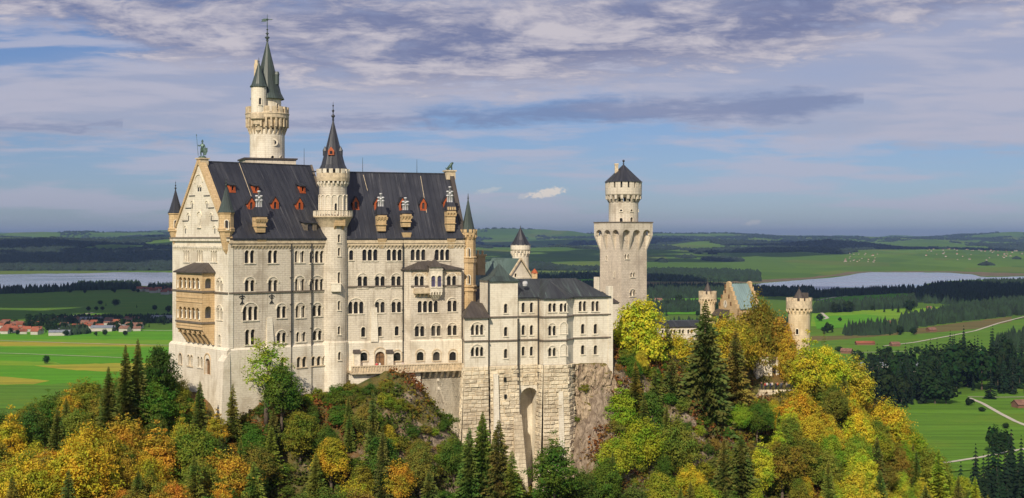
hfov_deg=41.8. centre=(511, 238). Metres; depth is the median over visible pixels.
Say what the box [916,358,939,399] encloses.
round tree
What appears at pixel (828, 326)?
round tree
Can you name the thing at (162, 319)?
round tree
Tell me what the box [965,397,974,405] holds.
round tree
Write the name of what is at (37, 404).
broadleaf tree
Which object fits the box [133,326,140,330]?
brown roofed house
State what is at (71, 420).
broadleaf tree
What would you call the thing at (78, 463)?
broadleaf tree
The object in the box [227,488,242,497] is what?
broadleaf tree
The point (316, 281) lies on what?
window
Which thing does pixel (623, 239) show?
square tower
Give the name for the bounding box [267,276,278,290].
window
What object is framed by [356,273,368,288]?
window
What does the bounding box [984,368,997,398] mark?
dark spruce
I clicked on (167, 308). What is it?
round tree
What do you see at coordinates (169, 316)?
grey roofed hall
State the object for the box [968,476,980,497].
spruce tree
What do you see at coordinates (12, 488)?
spruce tree
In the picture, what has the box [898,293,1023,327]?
distant wood
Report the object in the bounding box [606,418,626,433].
bush
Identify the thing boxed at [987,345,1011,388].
round tree
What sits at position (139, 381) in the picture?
spruce tree
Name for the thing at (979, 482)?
dark spruce
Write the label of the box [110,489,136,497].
broadleaf tree
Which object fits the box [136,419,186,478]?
broadleaf tree
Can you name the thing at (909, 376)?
dark spruce
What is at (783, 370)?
broadleaf tree
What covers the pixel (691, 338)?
broadleaf tree
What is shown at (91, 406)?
broadleaf tree
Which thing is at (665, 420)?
spruce tree
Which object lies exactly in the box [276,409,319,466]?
broadleaf tree
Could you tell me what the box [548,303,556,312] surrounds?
window
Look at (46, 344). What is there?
meadow
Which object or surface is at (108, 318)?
brown roofed house
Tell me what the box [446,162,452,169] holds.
lion statue
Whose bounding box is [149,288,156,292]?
red roofed house
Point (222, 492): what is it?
broadleaf tree
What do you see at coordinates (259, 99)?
window
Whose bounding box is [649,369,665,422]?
spruce tree
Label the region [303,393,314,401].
bush
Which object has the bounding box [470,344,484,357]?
window
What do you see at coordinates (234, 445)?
bush
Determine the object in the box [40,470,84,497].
broadleaf tree
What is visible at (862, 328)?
distant wood
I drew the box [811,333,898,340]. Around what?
meadow
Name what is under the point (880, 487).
spruce tree
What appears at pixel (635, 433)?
broadleaf tree
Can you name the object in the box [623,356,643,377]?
broadleaf tree
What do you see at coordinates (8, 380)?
meadow
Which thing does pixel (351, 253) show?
window
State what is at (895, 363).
round tree
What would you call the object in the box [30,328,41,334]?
red roofed house
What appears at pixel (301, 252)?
window
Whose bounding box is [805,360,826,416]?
spruce tree
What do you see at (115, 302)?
round tree
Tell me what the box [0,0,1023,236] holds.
sky
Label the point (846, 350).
timber barn
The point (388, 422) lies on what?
bush
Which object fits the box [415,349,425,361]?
window
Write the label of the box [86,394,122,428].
broadleaf tree
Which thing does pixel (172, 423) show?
bush
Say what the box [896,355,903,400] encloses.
dark spruce
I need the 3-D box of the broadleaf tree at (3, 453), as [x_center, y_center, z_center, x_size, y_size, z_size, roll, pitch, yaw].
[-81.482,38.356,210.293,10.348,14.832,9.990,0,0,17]
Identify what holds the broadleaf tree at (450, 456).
on the castle hill at (599, 401)
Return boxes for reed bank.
[731,271,1023,282]
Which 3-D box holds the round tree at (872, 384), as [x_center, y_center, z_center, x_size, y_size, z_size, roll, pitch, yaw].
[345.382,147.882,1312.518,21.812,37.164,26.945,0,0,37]
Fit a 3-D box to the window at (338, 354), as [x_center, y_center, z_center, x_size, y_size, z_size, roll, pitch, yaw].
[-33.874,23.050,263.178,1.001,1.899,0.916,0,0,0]
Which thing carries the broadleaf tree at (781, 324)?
on the castle hill at (599, 401)
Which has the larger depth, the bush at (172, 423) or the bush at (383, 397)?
the bush at (383, 397)
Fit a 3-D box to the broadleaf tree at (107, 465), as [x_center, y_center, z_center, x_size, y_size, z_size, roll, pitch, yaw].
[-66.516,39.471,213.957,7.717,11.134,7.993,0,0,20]
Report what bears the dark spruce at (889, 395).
on the valley floor
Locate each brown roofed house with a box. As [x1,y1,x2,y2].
[104,317,114,321]
[118,325,130,331]
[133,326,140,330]
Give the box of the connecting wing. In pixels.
[655,320,698,341]
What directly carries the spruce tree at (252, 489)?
on the castle hill at (599, 401)
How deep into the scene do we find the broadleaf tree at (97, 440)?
218.15 m
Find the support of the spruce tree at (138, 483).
on the castle hill at (599, 401)
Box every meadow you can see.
[0,292,171,318]
[0,329,171,384]
[0,339,171,347]
[0,342,154,345]
[0,361,62,365]
[0,376,47,384]
[0,382,103,408]
[34,363,152,371]
[647,281,725,285]
[664,311,695,313]
[761,319,1023,372]
[811,307,937,327]
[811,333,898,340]
[814,314,894,328]
[820,293,911,301]
[896,388,1023,471]
[915,317,1011,333]
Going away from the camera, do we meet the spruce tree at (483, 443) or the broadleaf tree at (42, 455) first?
the broadleaf tree at (42, 455)
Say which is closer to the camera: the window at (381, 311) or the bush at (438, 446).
the bush at (438, 446)
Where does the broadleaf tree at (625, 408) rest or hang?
on the rock crag
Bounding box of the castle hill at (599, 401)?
[41,340,932,497]
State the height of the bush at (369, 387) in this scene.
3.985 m
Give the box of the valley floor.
[0,228,1023,479]
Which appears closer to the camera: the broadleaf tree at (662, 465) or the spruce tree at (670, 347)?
the broadleaf tree at (662, 465)
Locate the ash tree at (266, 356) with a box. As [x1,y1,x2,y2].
[241,337,297,428]
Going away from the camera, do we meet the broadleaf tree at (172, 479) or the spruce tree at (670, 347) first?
the broadleaf tree at (172, 479)
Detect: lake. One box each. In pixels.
[0,272,171,288]
[754,272,1023,289]
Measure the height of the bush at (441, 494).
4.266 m
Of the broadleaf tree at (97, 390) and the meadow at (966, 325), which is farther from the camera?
the meadow at (966, 325)
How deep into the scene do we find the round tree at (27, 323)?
2416.52 m
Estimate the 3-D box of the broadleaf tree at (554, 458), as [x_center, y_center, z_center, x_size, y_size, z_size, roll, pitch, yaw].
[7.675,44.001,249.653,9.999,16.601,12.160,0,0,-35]
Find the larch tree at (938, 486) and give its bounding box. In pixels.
[927,449,951,497]
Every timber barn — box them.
[840,348,852,353]
[889,342,900,345]
[925,327,936,331]
[1011,399,1023,407]
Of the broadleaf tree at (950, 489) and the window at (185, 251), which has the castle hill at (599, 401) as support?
the broadleaf tree at (950, 489)
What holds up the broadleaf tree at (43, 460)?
on the castle hill at (599, 401)
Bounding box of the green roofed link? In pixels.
[476,250,505,288]
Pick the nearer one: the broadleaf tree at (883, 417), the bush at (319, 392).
the bush at (319, 392)
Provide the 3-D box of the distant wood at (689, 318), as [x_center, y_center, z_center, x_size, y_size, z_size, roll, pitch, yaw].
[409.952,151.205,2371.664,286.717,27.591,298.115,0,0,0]
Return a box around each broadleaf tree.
[0,404,32,460]
[0,409,23,433]
[0,442,15,465]
[0,448,56,497]
[0,455,32,497]
[13,446,39,467]
[14,403,52,448]
[14,405,31,414]
[19,440,51,458]
[24,395,44,409]
[30,448,58,464]
[34,388,60,435]
[40,450,54,493]
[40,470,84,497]
[41,429,127,497]
[44,391,69,414]
[50,388,80,425]
[52,382,87,416]
[58,405,95,439]
[58,418,130,470]
[66,376,101,397]
[77,391,100,412]
[81,471,123,497]
[83,453,124,490]
[86,393,98,416]
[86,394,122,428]
[93,384,103,401]
[95,425,113,437]
[106,413,152,462]
[110,413,144,439]
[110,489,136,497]
[112,380,136,421]
[112,440,137,481]
[114,446,137,489]
[120,486,146,497]
[126,452,169,490]
[128,376,188,431]
[130,468,165,497]
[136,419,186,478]
[142,408,171,454]
[143,343,181,406]
[149,481,190,497]
[150,478,169,497]
[154,419,227,483]
[163,468,173,484]
[164,478,193,497]
[167,375,193,406]
[169,410,190,453]
[179,458,224,497]
[198,431,222,457]
[204,448,266,497]
[206,408,231,443]
[209,429,239,476]
[210,475,232,497]
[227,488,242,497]
[237,426,266,456]
[244,441,283,480]
[246,466,271,496]
[256,363,305,433]
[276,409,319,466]
[295,488,316,497]
[305,398,319,424]
[305,436,352,490]
[308,423,343,453]
[315,482,351,497]
[336,478,377,497]
[339,483,374,497]
[345,454,377,492]
[352,401,378,439]
[360,433,406,481]
[380,424,399,449]
[381,458,417,497]
[402,444,439,497]
[403,437,435,473]
[432,433,465,487]
[515,471,533,497]
[518,430,585,497]
[530,486,546,497]
[541,483,571,497]
[568,465,603,497]
[590,456,623,497]
[593,435,643,478]
[603,380,638,431]
[613,295,678,367]
[615,414,669,466]
[617,338,649,388]
[620,477,651,497]
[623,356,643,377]
[634,351,648,376]
[635,390,672,434]
[641,469,677,497]
[651,447,675,478]
[652,412,708,469]
[663,329,695,362]
[670,461,709,495]
[687,330,697,349]
[694,481,723,497]
[704,309,750,369]
[723,315,767,370]
[727,403,753,431]
[730,486,739,497]
[737,286,787,380]
[744,400,775,441]
[746,398,776,442]
[747,483,764,497]
[750,435,780,497]
[752,308,798,370]
[763,400,776,434]
[763,439,809,497]
[767,426,787,459]
[768,398,781,430]
[770,416,804,448]
[772,324,797,384]
[772,388,822,423]
[772,402,802,438]
[786,329,832,394]
[787,478,812,497]
[791,434,823,477]
[797,476,816,497]
[798,414,832,453]
[807,401,834,434]
[807,447,857,486]
[814,345,855,398]
[814,380,853,419]
[817,419,849,451]
[817,434,847,471]
[818,479,847,497]
[819,463,884,497]
[822,367,837,394]
[826,414,841,429]
[834,353,880,409]
[836,482,865,497]
[837,449,879,483]
[839,428,877,467]
[840,387,860,415]
[840,412,885,455]
[846,405,874,433]
[849,381,877,412]
[854,487,880,497]
[866,395,919,446]
[869,424,897,462]
[870,417,893,443]
[878,412,895,442]
[880,463,901,487]
[884,486,899,497]
[885,436,914,476]
[890,472,913,496]
[893,434,915,448]
[896,435,915,475]
[900,488,917,497]
[907,427,936,458]
[907,444,956,489]
[909,473,933,497]
[947,471,954,493]
[950,474,972,495]
[950,476,956,496]
[962,489,983,497]
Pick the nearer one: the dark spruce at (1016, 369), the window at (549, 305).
the window at (549, 305)
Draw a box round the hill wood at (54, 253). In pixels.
[0,227,1023,270]
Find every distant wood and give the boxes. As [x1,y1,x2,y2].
[0,282,76,293]
[53,312,171,323]
[60,323,90,334]
[74,279,140,289]
[147,281,171,289]
[537,270,599,278]
[580,279,593,287]
[647,266,761,281]
[647,281,756,298]
[647,297,719,312]
[670,315,787,326]
[752,284,815,296]
[811,284,914,297]
[811,293,917,312]
[842,315,911,335]
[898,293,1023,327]
[914,277,1023,303]
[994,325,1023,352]
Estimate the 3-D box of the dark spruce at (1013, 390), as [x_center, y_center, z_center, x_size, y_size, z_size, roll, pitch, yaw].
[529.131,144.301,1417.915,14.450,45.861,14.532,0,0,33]
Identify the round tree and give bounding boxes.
[23,320,30,325]
[42,355,49,363]
[47,313,55,319]
[111,299,120,304]
[118,318,125,323]
[125,321,133,329]
[158,315,165,323]
[165,305,170,311]
[816,313,822,320]
[824,322,833,331]
[831,302,839,312]
[842,301,854,311]
[851,350,865,361]
[855,372,875,403]
[864,358,876,369]
[870,362,896,401]
[875,346,893,360]
[882,355,897,363]
[887,357,906,377]
[893,373,911,401]
[894,348,916,372]
[896,325,903,332]
[903,299,916,311]
[909,327,917,334]
[913,346,920,352]
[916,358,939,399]
[920,344,939,374]
[922,378,949,403]
[935,343,955,373]
[935,358,956,384]
[936,381,961,403]
[940,343,973,387]
[956,340,976,382]
[965,345,997,389]
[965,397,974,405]
[985,424,1002,452]
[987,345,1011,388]
[989,438,1007,454]
[995,335,1016,358]
[998,429,1012,446]
[1001,423,1008,427]
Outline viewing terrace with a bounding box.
[752,356,795,395]
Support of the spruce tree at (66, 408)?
on the castle hill at (599, 401)
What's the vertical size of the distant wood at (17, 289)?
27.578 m
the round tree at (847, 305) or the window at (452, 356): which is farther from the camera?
the round tree at (847, 305)
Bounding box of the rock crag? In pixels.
[575,363,623,444]
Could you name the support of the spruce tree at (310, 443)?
on the castle hill at (599, 401)
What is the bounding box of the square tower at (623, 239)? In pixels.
[593,160,652,328]
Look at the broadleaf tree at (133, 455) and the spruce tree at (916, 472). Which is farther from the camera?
the spruce tree at (916, 472)
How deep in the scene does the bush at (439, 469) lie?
251.06 m
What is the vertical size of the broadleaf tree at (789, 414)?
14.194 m
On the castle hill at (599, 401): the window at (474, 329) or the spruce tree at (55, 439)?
the spruce tree at (55, 439)
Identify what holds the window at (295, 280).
in the palace
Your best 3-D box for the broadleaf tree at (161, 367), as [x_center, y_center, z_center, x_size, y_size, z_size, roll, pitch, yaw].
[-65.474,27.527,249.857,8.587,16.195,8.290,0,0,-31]
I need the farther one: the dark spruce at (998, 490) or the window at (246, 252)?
the dark spruce at (998, 490)
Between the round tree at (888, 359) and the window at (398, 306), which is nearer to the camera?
the window at (398, 306)
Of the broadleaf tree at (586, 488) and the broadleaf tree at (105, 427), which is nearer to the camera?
the broadleaf tree at (105, 427)
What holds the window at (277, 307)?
in the palace
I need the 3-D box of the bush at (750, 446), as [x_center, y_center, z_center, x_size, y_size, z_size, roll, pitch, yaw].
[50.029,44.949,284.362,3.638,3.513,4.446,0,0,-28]
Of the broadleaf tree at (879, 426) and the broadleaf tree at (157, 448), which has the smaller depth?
the broadleaf tree at (157, 448)
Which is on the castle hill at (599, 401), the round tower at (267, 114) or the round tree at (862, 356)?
the round tower at (267, 114)
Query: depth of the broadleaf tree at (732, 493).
265.04 m
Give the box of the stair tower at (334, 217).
[313,105,352,391]
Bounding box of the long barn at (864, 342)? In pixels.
[855,341,874,344]
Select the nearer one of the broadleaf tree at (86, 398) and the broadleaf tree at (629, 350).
the broadleaf tree at (86, 398)
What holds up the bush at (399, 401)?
on the castle hill at (599, 401)
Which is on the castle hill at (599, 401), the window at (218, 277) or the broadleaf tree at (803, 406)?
the broadleaf tree at (803, 406)
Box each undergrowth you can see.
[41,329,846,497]
[44,334,952,497]
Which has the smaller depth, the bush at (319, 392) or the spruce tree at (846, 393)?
the bush at (319, 392)
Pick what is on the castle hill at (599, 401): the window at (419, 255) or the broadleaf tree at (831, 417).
the broadleaf tree at (831, 417)
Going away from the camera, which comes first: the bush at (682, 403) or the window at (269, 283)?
the window at (269, 283)
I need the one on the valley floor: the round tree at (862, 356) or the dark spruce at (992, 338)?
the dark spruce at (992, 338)
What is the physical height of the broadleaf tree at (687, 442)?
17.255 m
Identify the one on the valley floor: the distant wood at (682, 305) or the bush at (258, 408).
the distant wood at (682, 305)
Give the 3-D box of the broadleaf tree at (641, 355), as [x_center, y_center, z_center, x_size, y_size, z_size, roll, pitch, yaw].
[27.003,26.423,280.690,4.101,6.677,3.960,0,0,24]
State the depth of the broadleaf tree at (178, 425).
235.61 m
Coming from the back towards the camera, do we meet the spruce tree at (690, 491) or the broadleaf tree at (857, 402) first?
the broadleaf tree at (857, 402)
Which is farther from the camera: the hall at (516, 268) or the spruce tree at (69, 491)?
the hall at (516, 268)
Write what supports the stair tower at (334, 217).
on the castle hill at (599, 401)
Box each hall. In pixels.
[48,330,70,335]
[90,325,113,330]
[150,315,171,318]
[491,257,537,278]
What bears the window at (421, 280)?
in the palace
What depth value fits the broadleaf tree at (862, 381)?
315.22 m
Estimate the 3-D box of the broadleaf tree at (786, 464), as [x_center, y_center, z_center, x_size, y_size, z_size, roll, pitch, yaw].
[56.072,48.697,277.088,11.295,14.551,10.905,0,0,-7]
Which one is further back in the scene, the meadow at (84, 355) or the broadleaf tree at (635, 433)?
the meadow at (84, 355)
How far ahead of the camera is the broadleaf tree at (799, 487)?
273.97 m
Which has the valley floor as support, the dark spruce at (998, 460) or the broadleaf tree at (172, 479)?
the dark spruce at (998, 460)
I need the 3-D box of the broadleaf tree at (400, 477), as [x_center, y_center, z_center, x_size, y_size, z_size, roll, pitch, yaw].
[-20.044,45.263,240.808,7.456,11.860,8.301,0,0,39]
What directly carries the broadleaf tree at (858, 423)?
on the castle hill at (599, 401)
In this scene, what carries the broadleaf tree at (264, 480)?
on the castle hill at (599, 401)
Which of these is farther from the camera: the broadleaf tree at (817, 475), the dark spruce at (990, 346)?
the dark spruce at (990, 346)
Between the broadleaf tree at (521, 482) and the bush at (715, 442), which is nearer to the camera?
the broadleaf tree at (521, 482)
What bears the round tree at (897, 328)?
on the meadow at (817, 338)
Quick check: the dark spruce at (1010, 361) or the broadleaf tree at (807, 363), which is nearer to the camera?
the broadleaf tree at (807, 363)
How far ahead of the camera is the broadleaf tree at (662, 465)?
266.03 m
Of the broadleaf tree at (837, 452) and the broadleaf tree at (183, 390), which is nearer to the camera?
the broadleaf tree at (183, 390)
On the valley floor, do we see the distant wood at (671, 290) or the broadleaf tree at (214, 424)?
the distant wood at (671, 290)
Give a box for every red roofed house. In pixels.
[0,328,9,333]
[19,329,27,333]
[22,326,30,331]
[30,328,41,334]
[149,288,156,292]
[161,290,169,294]
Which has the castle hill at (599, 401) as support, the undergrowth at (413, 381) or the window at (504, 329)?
the undergrowth at (413, 381)
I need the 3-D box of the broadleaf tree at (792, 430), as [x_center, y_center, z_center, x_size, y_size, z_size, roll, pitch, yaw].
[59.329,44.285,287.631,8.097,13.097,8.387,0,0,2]
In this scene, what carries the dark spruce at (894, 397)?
on the valley floor
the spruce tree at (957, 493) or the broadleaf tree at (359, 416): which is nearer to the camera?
the broadleaf tree at (359, 416)
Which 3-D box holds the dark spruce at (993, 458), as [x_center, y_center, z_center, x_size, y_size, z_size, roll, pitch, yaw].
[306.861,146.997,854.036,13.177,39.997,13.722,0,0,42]
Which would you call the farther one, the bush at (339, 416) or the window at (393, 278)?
the window at (393, 278)
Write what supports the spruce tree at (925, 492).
on the castle hill at (599, 401)
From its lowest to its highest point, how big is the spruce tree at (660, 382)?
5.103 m
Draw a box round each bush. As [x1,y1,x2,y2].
[162,395,193,418]
[167,420,179,431]
[184,412,192,423]
[227,443,237,455]
[233,427,244,442]
[239,412,251,421]
[239,421,260,434]
[254,404,263,417]
[276,395,304,409]
[280,460,296,473]
[281,485,296,494]
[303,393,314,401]
[303,396,311,407]
[310,387,327,399]
[317,398,335,405]
[325,389,354,405]
[326,385,346,399]
[327,404,346,414]
[327,409,344,427]
[333,383,350,398]
[343,393,363,406]
[345,382,364,391]
[349,457,363,471]
[351,385,362,395]
[361,383,380,395]
[375,380,394,392]
[376,392,395,407]
[379,419,395,429]
[388,396,408,412]
[390,435,410,450]
[404,402,414,412]
[405,423,420,437]
[418,423,435,434]
[418,439,433,450]
[429,427,439,435]
[432,465,442,478]
[436,440,446,452]
[437,421,446,431]
[437,490,450,497]
[440,411,462,426]
[521,491,532,497]
[578,384,589,391]
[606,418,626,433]
[614,364,621,371]
[616,354,630,366]
[617,349,630,357]
[625,340,636,352]
[634,460,647,475]
[644,367,653,378]
[648,366,660,376]
[655,351,668,363]
[663,392,676,405]
[676,397,691,410]
[682,421,693,429]
[693,424,707,435]
[695,461,715,477]
[696,414,711,426]
[701,443,714,456]
[708,438,720,449]
[708,456,719,468]
[720,427,735,437]
[746,442,755,454]
[759,482,776,490]
[761,435,773,443]
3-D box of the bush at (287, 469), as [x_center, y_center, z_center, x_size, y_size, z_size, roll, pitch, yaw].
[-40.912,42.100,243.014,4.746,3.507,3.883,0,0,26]
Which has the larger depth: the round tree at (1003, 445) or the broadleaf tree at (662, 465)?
the round tree at (1003, 445)
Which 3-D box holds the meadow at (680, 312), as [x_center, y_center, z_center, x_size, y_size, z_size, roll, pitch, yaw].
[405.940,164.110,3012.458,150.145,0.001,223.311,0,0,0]
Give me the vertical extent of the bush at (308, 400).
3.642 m
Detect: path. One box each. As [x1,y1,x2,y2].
[0,340,142,344]
[15,353,121,357]
[885,317,1021,345]
[945,448,1023,462]
[970,398,1023,424]
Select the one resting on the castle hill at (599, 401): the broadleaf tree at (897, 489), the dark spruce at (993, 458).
the broadleaf tree at (897, 489)
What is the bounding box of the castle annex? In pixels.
[458,264,619,492]
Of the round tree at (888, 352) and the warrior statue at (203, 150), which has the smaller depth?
the warrior statue at (203, 150)
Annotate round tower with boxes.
[237,16,297,163]
[511,225,529,268]
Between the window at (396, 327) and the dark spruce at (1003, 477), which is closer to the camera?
the window at (396, 327)
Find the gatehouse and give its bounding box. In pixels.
[699,280,811,370]
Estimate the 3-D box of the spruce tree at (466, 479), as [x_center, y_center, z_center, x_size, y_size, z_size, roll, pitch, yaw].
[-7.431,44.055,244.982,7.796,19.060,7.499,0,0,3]
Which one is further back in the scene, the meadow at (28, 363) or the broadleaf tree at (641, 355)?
the meadow at (28, 363)
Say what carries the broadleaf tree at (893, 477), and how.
on the castle hill at (599, 401)
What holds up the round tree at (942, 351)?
on the valley floor
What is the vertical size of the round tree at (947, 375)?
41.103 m
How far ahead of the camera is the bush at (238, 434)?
245.38 m
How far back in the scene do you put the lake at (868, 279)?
5406.62 m
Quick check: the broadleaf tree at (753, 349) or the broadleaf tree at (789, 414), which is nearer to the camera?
the broadleaf tree at (789, 414)
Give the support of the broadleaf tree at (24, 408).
on the castle hill at (599, 401)
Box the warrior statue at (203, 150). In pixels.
[196,134,207,157]
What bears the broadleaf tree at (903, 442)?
on the castle hill at (599, 401)
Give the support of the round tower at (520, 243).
on the castle hill at (599, 401)
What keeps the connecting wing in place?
on the castle hill at (599, 401)
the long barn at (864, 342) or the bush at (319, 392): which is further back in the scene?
the long barn at (864, 342)
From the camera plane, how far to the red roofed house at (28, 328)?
2368.97 m
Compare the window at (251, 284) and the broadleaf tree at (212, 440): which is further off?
the window at (251, 284)
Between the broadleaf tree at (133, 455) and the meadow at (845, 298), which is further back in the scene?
the meadow at (845, 298)
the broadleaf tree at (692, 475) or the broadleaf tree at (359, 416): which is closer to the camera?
the broadleaf tree at (359, 416)
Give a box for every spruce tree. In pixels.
[4,475,19,497]
[46,407,66,455]
[60,469,75,497]
[61,399,70,419]
[95,368,120,426]
[114,346,140,419]
[130,340,152,423]
[130,472,149,497]
[184,455,208,497]
[191,381,209,433]
[224,385,244,442]
[237,439,246,490]
[239,461,267,497]
[263,425,286,486]
[265,408,286,454]
[302,419,316,453]
[303,453,326,497]
[341,398,354,431]
[342,413,356,452]
[360,390,380,485]
[371,430,395,497]
[419,470,438,497]
[453,428,483,497]
[467,412,493,497]
[480,420,517,497]
[498,451,525,497]
[604,452,621,497]
[628,363,643,413]
[634,393,651,456]
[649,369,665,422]
[658,372,664,393]
[661,359,691,428]
[661,405,670,436]
[663,324,675,355]
[668,426,687,472]
[676,488,684,497]
[679,301,739,446]
[685,481,695,497]
[710,437,737,497]
[721,485,730,497]
[722,329,763,440]
[729,434,762,497]
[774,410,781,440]
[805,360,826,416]
[819,460,837,497]
[838,374,854,426]
[868,437,888,490]
[871,470,887,497]
[909,451,921,489]
[919,485,931,497]
[953,476,964,497]
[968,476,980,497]
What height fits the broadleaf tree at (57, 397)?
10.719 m
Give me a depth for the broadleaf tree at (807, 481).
276.90 m
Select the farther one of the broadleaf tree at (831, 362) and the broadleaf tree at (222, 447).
the broadleaf tree at (831, 362)
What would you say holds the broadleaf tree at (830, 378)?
on the castle hill at (599, 401)
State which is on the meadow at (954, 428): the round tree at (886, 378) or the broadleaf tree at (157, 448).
the round tree at (886, 378)
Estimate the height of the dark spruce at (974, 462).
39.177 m
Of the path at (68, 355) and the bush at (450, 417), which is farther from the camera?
the path at (68, 355)
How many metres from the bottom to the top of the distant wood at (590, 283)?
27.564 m
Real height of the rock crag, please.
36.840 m
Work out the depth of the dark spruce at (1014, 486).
844.21 m
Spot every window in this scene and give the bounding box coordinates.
[182,250,189,262]
[186,354,192,367]
[196,250,202,262]
[210,250,216,262]
[216,277,222,291]
[216,304,222,320]
[242,302,259,321]
[244,250,255,263]
[244,276,255,291]
[244,329,255,345]
[258,97,261,105]
[267,250,278,263]
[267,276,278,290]
[276,302,287,318]
[276,329,287,343]
[294,250,304,263]
[294,275,305,290]
[295,302,306,318]
[296,331,306,342]
[296,356,307,368]
[309,250,323,263]
[309,275,323,291]
[311,355,324,366]
[312,302,322,316]
[312,327,323,340]
[337,247,340,256]
[337,271,340,282]
[337,300,340,310]
[337,351,341,360]
[347,298,364,314]
[348,250,353,260]
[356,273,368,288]
[360,326,365,337]
[360,349,368,361]
[361,249,378,261]
[374,273,385,287]
[374,298,385,313]
[378,326,382,336]
[386,249,401,261]
[390,273,401,287]
[390,298,401,313]
[393,349,402,361]
[394,325,399,336]
[410,249,426,260]
[413,273,425,287]
[414,323,425,337]
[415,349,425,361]
[417,300,438,313]
[430,275,436,287]
[430,322,441,336]
[432,349,441,361]
[435,249,450,260]
[437,275,442,287]
[446,273,457,286]
[446,297,457,312]
[446,322,457,335]
[448,349,457,361]
[470,321,484,335]
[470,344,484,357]
[503,303,508,313]
[503,326,508,336]
[503,348,508,358]
[521,302,525,312]
[521,324,525,335]
[521,346,525,356]
[529,302,533,312]
[529,324,533,335]
[529,346,533,356]
[547,323,557,336]
[547,345,557,356]
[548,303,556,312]
[559,303,567,312]
[578,301,586,311]
[580,323,585,334]
[580,345,585,355]
[591,301,599,311]
[593,323,597,334]
[593,345,597,355]
[629,288,636,296]
[771,367,776,374]
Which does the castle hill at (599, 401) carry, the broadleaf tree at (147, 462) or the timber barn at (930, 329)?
the broadleaf tree at (147, 462)
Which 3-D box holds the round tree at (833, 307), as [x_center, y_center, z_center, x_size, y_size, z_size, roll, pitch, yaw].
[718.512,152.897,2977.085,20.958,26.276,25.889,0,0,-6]
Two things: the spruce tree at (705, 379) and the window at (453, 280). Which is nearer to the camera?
the window at (453, 280)
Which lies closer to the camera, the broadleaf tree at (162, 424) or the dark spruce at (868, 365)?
the broadleaf tree at (162, 424)
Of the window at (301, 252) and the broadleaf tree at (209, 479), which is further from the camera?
the window at (301, 252)
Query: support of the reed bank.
on the valley floor
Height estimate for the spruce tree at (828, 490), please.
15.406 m
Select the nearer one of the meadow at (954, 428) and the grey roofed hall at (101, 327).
the meadow at (954, 428)
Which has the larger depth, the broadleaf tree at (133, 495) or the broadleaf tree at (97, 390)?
the broadleaf tree at (97, 390)
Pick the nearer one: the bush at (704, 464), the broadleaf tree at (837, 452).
the bush at (704, 464)
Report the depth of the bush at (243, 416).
249.45 m
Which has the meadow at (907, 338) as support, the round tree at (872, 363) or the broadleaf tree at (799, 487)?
the round tree at (872, 363)
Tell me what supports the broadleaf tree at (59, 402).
on the castle hill at (599, 401)
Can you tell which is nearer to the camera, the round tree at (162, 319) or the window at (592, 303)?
the window at (592, 303)
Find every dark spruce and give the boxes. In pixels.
[866,350,869,375]
[874,344,879,367]
[874,361,883,407]
[887,382,892,405]
[891,377,897,405]
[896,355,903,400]
[900,381,907,407]
[903,343,909,370]
[906,348,908,380]
[906,359,912,399]
[906,368,911,403]
[913,375,918,399]
[915,361,928,403]
[963,350,973,385]
[970,443,981,482]
[972,459,977,483]
[973,451,981,484]
[977,469,985,497]
[978,454,990,497]
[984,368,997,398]
[984,448,994,495]
[985,470,992,497]
[987,329,993,352]
[989,326,994,350]
[989,439,996,492]
[991,467,1001,497]
[992,441,1003,488]
[992,463,1000,497]
[995,480,1001,497]
[998,353,1008,392]
[998,362,1005,393]
[1000,451,1012,495]
[1000,453,1013,497]
[1001,436,1014,492]
[1002,430,1016,482]
[1006,354,1017,393]
[1007,347,1016,388]
[1011,451,1020,497]
[1014,346,1018,375]
[1014,448,1023,497]
[1015,356,1019,387]
[1016,342,1023,388]
[1016,475,1022,497]
[1017,435,1023,474]
[1018,333,1023,360]
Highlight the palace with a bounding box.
[168,158,476,439]
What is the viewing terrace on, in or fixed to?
on the castle hill at (599, 401)
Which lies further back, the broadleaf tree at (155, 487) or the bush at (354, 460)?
the bush at (354, 460)
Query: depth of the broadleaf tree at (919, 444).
318.48 m
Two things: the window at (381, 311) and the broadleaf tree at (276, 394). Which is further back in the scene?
the window at (381, 311)
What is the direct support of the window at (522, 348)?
in the castle annex
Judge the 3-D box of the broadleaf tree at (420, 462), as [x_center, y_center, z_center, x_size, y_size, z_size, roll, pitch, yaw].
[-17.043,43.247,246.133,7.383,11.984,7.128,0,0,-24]

